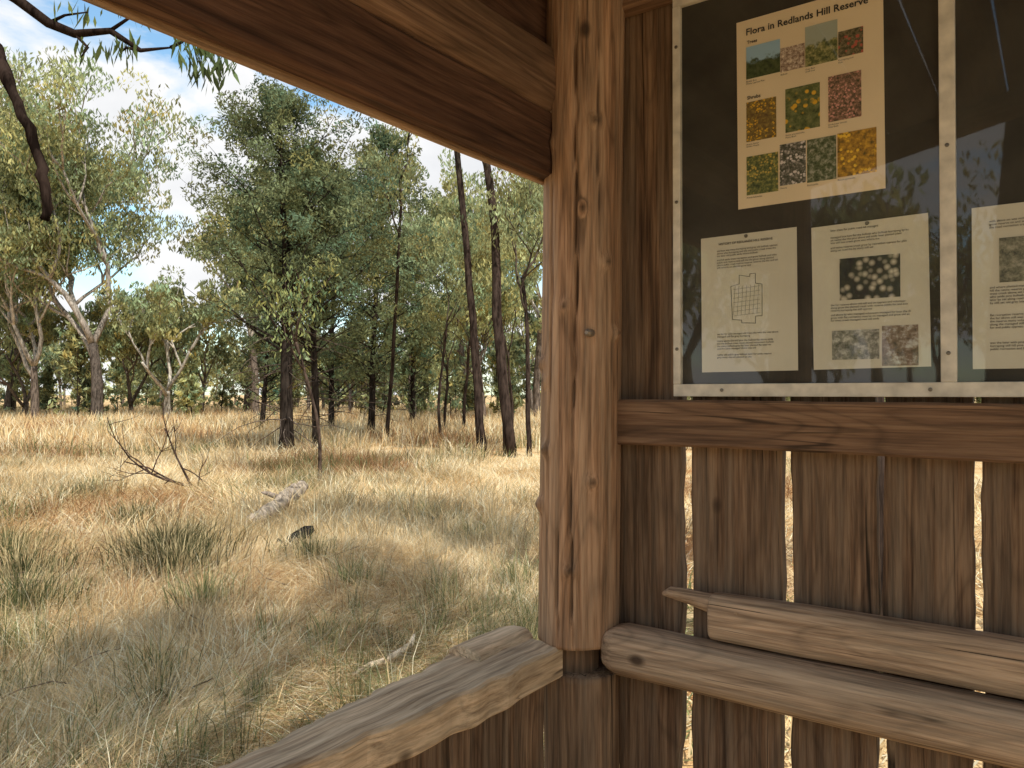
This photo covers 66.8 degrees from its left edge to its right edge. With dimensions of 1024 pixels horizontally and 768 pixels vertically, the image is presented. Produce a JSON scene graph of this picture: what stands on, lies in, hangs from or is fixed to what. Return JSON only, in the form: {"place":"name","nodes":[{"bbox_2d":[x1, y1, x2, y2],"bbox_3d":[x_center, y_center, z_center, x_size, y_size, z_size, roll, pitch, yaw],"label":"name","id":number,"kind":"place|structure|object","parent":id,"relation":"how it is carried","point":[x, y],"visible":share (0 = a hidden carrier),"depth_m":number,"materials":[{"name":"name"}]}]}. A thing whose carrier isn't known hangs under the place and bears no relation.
{"place":"outdoors","nodes":[
{"label":"outdoors","id":0,"kind":"place"},
{"bbox_2d":[0,0,542,394],"label":"sky","id":1,"kind":"structure","parent":0,"point":[19,30],"materials":[{"name":"white"}]},
{"bbox_2d":[0,395,984,767],"bbox_3d":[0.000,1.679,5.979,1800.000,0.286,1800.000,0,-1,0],"label":"ground","id":2,"kind":"structure","parent":0,"point":[688,763],"depth_m":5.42,"materials":[{"name":"beige plant"}]},
{"bbox_2d":[0,565,86,623],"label":"grass tussock","id":3,"kind":"object","parent":2,"relation":"on","point":[14,600],"depth_m":5.64,"materials":[{"name":"plant"}]},
{"bbox_2d":[0,294,88,417],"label":"eucalyptus tree","id":4,"kind":"object","parent":2,"relation":"on","point":[50,332],"visible":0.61,"depth_m":47.99,"materials":[{"name":"green plant"}]},
{"bbox_2d":[0,511,94,564],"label":"grass tussock","id":5,"kind":"object","parent":2,"relation":"on","point":[11,540],"depth_m":8.06,"materials":[{"name":"beige plant"}]},
{"bbox_2d":[0,594,101,663],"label":"grass tussock","id":6,"kind":"object","parent":2,"relation":"on","point":[7,635],"depth_m":4.92,"materials":[{"name":"plant"}]},
{"bbox_2d":[0,525,123,587],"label":"grass tussock","id":7,"kind":"object","parent":2,"relation":"on","point":[18,561],"depth_m":7.00,"materials":[{"name":"beige plant"}]},
{"bbox_2d":[0,552,135,627],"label":"grass tussock","id":8,"kind":"object","parent":2,"relation":"on","point":[41,592],"depth_m":5.86,"materials":[{"name":"plant"}]},
{"bbox_2d":[0,174,141,421],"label":"eucalyptus tree","id":9,"kind":"object","parent":2,"relation":"on","point":[13,288],"visible":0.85,"depth_m":42.39,"materials":[{"name":"green plant"}]},
{"bbox_2d":[1,470,173,505],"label":"grass tussock","id":10,"kind":"object","parent":2,"relation":"on","point":[86,489],"depth_m":11.42,"materials":[{"name":"beige plant"}]},
{"bbox_2d":[0,46,194,418],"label":"eucalyptus tree","id":11,"kind":"object","parent":2,"relation":"on","point":[63,155],"visible":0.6,"depth_m":41.89,"materials":[{"name":"green plant"}]},
{"bbox_2d":[0,49,204,414],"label":"eucalyptus tree","id":12,"kind":"object","parent":2,"relation":"on","point":[131,197],"visible":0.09,"depth_m":48.99,"materials":[{"name":"green plant"}]},
{"bbox_2d":[27,489,210,538],"bbox_3d":[-4.450,1.514,9.491,2.390,0.480,2.345,0,-1,0],"label":"grass tussock","id":13,"kind":"object","parent":2,"relation":"on","point":[132,505],"depth_m":9.42,"materials":[{"name":"beige plant"}]},
{"bbox_2d":[0,0,239,221],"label":"overhanging gum tree","id":14,"kind":"object","parent":2,"relation":"on","point":[7,79],"visible":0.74,"depth_m":4.31,"materials":[{"name":"green plant"}]},
{"bbox_2d":[60,287,202,416],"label":"eucalyptus tree","id":15,"kind":"object","parent":2,"relation":"on","point":[115,341],"visible":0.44,"depth_m":48.52,"materials":[{"name":"green plant"}]},
{"bbox_2d":[27,503,281,584],"bbox_3d":[-3.378,1.460,7.521,2.406,0.595,2.371,0,-1,0],"label":"grass tussock","id":16,"kind":"object","parent":2,"relation":"on","point":[168,535],"depth_m":7.49,"materials":[{"name":"plant"}]},
{"bbox_2d":[95,626,215,697],"bbox_3d":[-1.990,1.514,4.327,0.665,0.312,0.736,0,-1,0],"label":"grass tussock","id":17,"kind":"object","parent":2,"relation":"on","point":[151,659],"depth_m":4.38,"materials":[{"name":"plant"}]},
{"bbox_2d":[101,384,210,486],"bbox_3d":[-5.575,1.041,12.373,1.786,2.107,0.826,0,-1,-22],"label":"dead branch","id":18,"kind":"object","parent":2,"relation":"on","point":[155,474],"visible":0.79,"depth_m":12.34,"materials":[{"name":"brown wood"}]},
{"bbox_2d":[92,275,245,417],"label":"eucalyptus tree","id":19,"kind":"object","parent":2,"relation":"on","point":[155,309],"visible":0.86,"depth_m":43.45,"materials":[{"name":"green plant"}]},
{"bbox_2d":[84,523,286,592],"bbox_3d":[-2.893,1.486,6.941,1.690,0.485,1.547,0,-1,22],"label":"grass tussock","id":20,"kind":"object","parent":2,"relation":"on","point":[189,557],"depth_m":6.82,"materials":[{"name":"beige plant"}]},
{"bbox_2d":[142,549,268,618],"bbox_3d":[-2.288,1.455,5.683,1.154,0.447,0.963,0,-1,22],"label":"grass tussock","id":21,"kind":"object","parent":2,"relation":"on","point":[204,589],"depth_m":5.73,"materials":[{"name":"plant"}]},
{"bbox_2d":[166,193,280,417],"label":"eucalyptus tree","id":22,"kind":"object","parent":2,"relation":"on","point":[230,286],"visible":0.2,"depth_m":47.62,"materials":[{"name":"green plant"}]},
{"bbox_2d":[215,480,307,533],"bbox_3d":[-3.145,1.502,9.597,0.513,0.415,2.062,0,-1,9],"label":"fallen log","id":23,"kind":"object","parent":2,"relation":"on","point":[269,507],"visible":0.59,"depth_m":9.86,"materials":[{"name":"grey wood"}]},
{"bbox_2d":[213,159,318,414],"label":"eucalyptus tree","id":24,"kind":"object","parent":2,"relation":"on","point":[249,366],"visible":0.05,"depth_m":54.46,"materials":[{"name":"green plant"}]},
{"bbox_2d":[0,522,537,766],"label":"fallen twigs","id":25,"kind":"object","parent":2,"relation":"on","point":[191,616],"visible":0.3,"depth_m":5.42,"materials":[{"name":"brown wood"}]},
{"bbox_2d":[220,261,328,429],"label":"cypress pine","id":26,"kind":"object","parent":2,"relation":"on","point":[266,381],"visible":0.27,"depth_m":33.09,"materials":[{"name":"green plant"}]},
{"bbox_2d":[236,251,355,478],"bbox_3d":[-3.812,-0.219,13.431,1.845,4.160,1.523,0,-1,31],"label":"sapling","id":27,"kind":"object","parent":2,"relation":"on","point":[290,320],"visible":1,"depth_m":13.48,"materials":[{"name":"green plant"}]},
{"bbox_2d":[277,526,314,547],"bbox_3d":[-2.232,1.607,8.011,0.386,0.293,0.156,0,-1,-23],"label":"charred stump","id":28,"kind":"object","parent":2,"relation":"on","point":[304,529],"visible":0.52,"depth_m":7.99,"materials":[{"name":"black wood"}]},
{"bbox_2d":[158,71,440,453],"bbox_3d":[-5.671,-2.840,20.919,7.395,10.693,6.321,0,-1,16],"label":"cypress pine","id":29,"kind":"object","parent":2,"relation":"on","point":[280,110],"visible":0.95,"depth_m":20.37,"materials":[{"name":"green plant"}]},
{"bbox_2d":[257,516,378,567],"bbox_3d":[-1.781,1.479,7.385,1.277,0.393,1.104,0,-1,0],"label":"grass tussock","id":30,"kind":"object","parent":2,"relation":"on","point":[314,549],"depth_m":7.34,"materials":[{"name":"beige plant"}]},
{"bbox_2d":[227,136,409,449],"bbox_3d":[-5.641,-2.551,22.584,5.070,9.112,5.458,0,-1,0],"label":"cypress pine","id":31,"kind":"object","parent":2,"relation":"on","point":[314,373],"visible":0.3,"depth_m":22.18,"materials":[{"name":"green plant"}]},
{"bbox_2d":[273,594,376,647],"bbox_3d":[-1.149,1.483,4.928,0.676,0.308,0.565,0,-1,0],"label":"grass tussock","id":32,"kind":"object","parent":2,"relation":"on","point":[318,628],"depth_m":4.86,"materials":[{"name":"plant"}]},
{"bbox_2d":[288,494,371,516],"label":"grass tussock","id":33,"kind":"object","parent":2,"relation":"on","point":[324,506],"depth_m":10.15,"materials":[{"name":"beige plant"}]},
{"bbox_2d":[258,169,406,429],"bbox_3d":[-7.158,-3.122,31.242,5.842,10.671,5.176,0,-1,0],"label":"cypress pine","id":34,"kind":"object","parent":2,"relation":"on","point":[332,359],"visible":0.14,"depth_m":30.83,"materials":[{"name":"green plant"}]},
{"bbox_2d":[254,118,456,432],"bbox_3d":[-4.904,-3.564,26.647,6.729,11.066,5.263,1,-1,-35],"label":"cypress pine","id":35,"kind":"object","parent":2,"relation":"on","point":[380,140],"visible":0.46,"depth_m":26.50,"materials":[{"name":"green plant"}]},
{"bbox_2d":[309,549,417,594],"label":"grass tussock","id":36,"kind":"object","parent":2,"relation":"on","point":[353,564],"depth_m":6.26,"materials":[{"name":"plant"}]},
{"bbox_2d":[353,634,415,676],"bbox_3d":[-0.693,1.546,4.430,0.090,0.103,0.519,0,-1,33],"label":"pale stick","id":37,"kind":"object","parent":2,"relation":"on","point":[394,653],"visible":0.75,"depth_m":4.43,"materials":[{"name":"beige wood"}]},
{"bbox_2d":[354,126,427,436],"bbox_3d":[-3.515,-3.728,23.530,2.542,11.318,3.343,0,-1,0],"label":"slender gum tree","id":38,"kind":"object","parent":2,"relation":"on","point":[400,176],"visible":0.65,"depth_m":23.37,"materials":[{"name":"green plant"}]},
{"bbox_2d":[325,472,457,509],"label":"grass tussock","id":39,"kind":"object","parent":2,"relation":"on","point":[374,492],"depth_m":11.52,"materials":[{"name":"beige plant"}]},
{"bbox_2d":[363,228,467,424],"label":"cypress pine","id":40,"kind":"object","parent":2,"relation":"on","point":[406,372],"visible":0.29,"depth_m":35.70,"materials":[{"name":"green plant"}]},
{"bbox_2d":[354,193,482,419],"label":"eucalyptus tree","id":41,"kind":"object","parent":2,"relation":"on","point":[442,223],"visible":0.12,"depth_m":43.86,"materials":[{"name":"green plant"}]},
{"bbox_2d":[385,269,469,427],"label":"slender gum tree","id":42,"kind":"object","parent":2,"relation":"on","point":[432,311],"visible":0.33,"depth_m":32.95,"materials":[{"name":"green plant"}]},
{"bbox_2d":[366,492,504,525],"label":"grass tussock","id":43,"kind":"object","parent":2,"relation":"on","point":[417,506],"depth_m":9.46,"materials":[{"name":"beige plant"}]},
{"bbox_2d":[406,225,508,434],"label":"slender gum tree","id":44,"kind":"object","parent":2,"relation":"on","point":[481,280],"visible":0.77,"depth_m":24.66,"materials":[{"name":"green plant"}]},
{"bbox_2d":[383,275,541,421],"bbox_3d":[-1.952,-1.684,39.525,6.835,7.819,8.302,-1,-1,37],"label":"eucalyptus tree","id":45,"kind":"object","parent":2,"relation":"on","point":[537,322],"visible":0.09,"depth_m":39.84,"materials":[{"name":"green plant"}]},
{"bbox_2d":[421,147,511,414],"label":"eucalyptus tree","id":46,"kind":"object","parent":2,"relation":"on","point":[448,203],"visible":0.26,"depth_m":51.43,"materials":[{"name":"green plant"}]},
{"bbox_2d":[454,151,487,451],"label":"slender gum tree","id":47,"kind":"object","parent":2,"relation":"on","point":[479,421],"depth_m":19.74,"materials":[{"name":"brown plant"}]},
{"bbox_2d":[422,229,527,432],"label":"slender gum tree","id":48,"kind":"object","parent":2,"relation":"on","point":[466,379],"visible":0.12,"depth_m":30.85,"materials":[{"name":"green plant"}]},
{"bbox_2d":[411,510,538,551],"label":"grass tussock","id":49,"kind":"object","parent":2,"relation":"on","point":[467,528],"depth_m":8.26,"materials":[{"name":"beige plant"}]},
{"bbox_2d":[414,264,541,363],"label":"slender gum tree","id":50,"kind":"object","parent":2,"relation":"on","point":[482,310],"visible":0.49,"depth_m":26.96,"materials":[{"name":"green plant"}]},
{"bbox_2d":[0,272,980,420],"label":"distant trees","id":51,"kind":"object","parent":2,"relation":"on","point":[64,361],"visible":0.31,"depth_m":51.01,"materials":[{"name":"green plant"}]},
{"bbox_2d":[454,179,542,419],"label":"eucalyptus tree","id":52,"kind":"object","parent":2,"relation":"on","point":[536,390],"visible":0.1,"depth_m":44.86,"materials":[{"name":"green plant"}]},
{"bbox_2d":[455,167,543,456],"bbox_3d":[0.447,-2.291,20.445,3.893,8.483,4.015,0,-1,0],"label":"slender gum tree","id":53,"kind":"object","parent":2,"relation":"on","point":[535,198],"visible":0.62,"depth_m":19.78,"materials":[{"name":"green plant"}]},
{"bbox_2d":[460,538,538,593],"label":"grass tussock","id":54,"kind":"object","parent":2,"relation":"on","point":[512,580],"depth_m":6.19,"materials":[{"name":"beige plant"}]},
{"bbox_2d":[482,162,517,457],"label":"slender gum tree","id":55,"kind":"object","parent":2,"relation":"on","point":[509,441],"visible":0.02,"depth_m":19.37,"materials":[{"name":"brown plant"}]},
{"bbox_2d":[462,234,538,425],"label":"slender gum tree","id":56,"kind":"object","parent":2,"relation":"on","point":[511,253],"visible":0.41,"depth_m":27.54,"materials":[{"name":"green plant"}]},
{"bbox_2d":[82,0,1023,767],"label":"timber shelter","id":57,"kind":"object","parent":2,"relation":"on","point":[568,104],"visible":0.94,"depth_m":1.62,"materials":[{"name":"brown wood"}]},
{"bbox_2d":[672,0,1023,396],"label":"notice board","id":58,"kind":"object","parent":57,"relation":"on","point":[848,198],"visible":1,"depth_m":1.55,"materials":[{"name":"metal"}]},
{"bbox_2d":[878,397,885,673],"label":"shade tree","id":59,"kind":"object","parent":2,"relation":"on","point":[881,501],"visible":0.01,"depth_m":4.11,"materials":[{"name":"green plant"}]}
]}

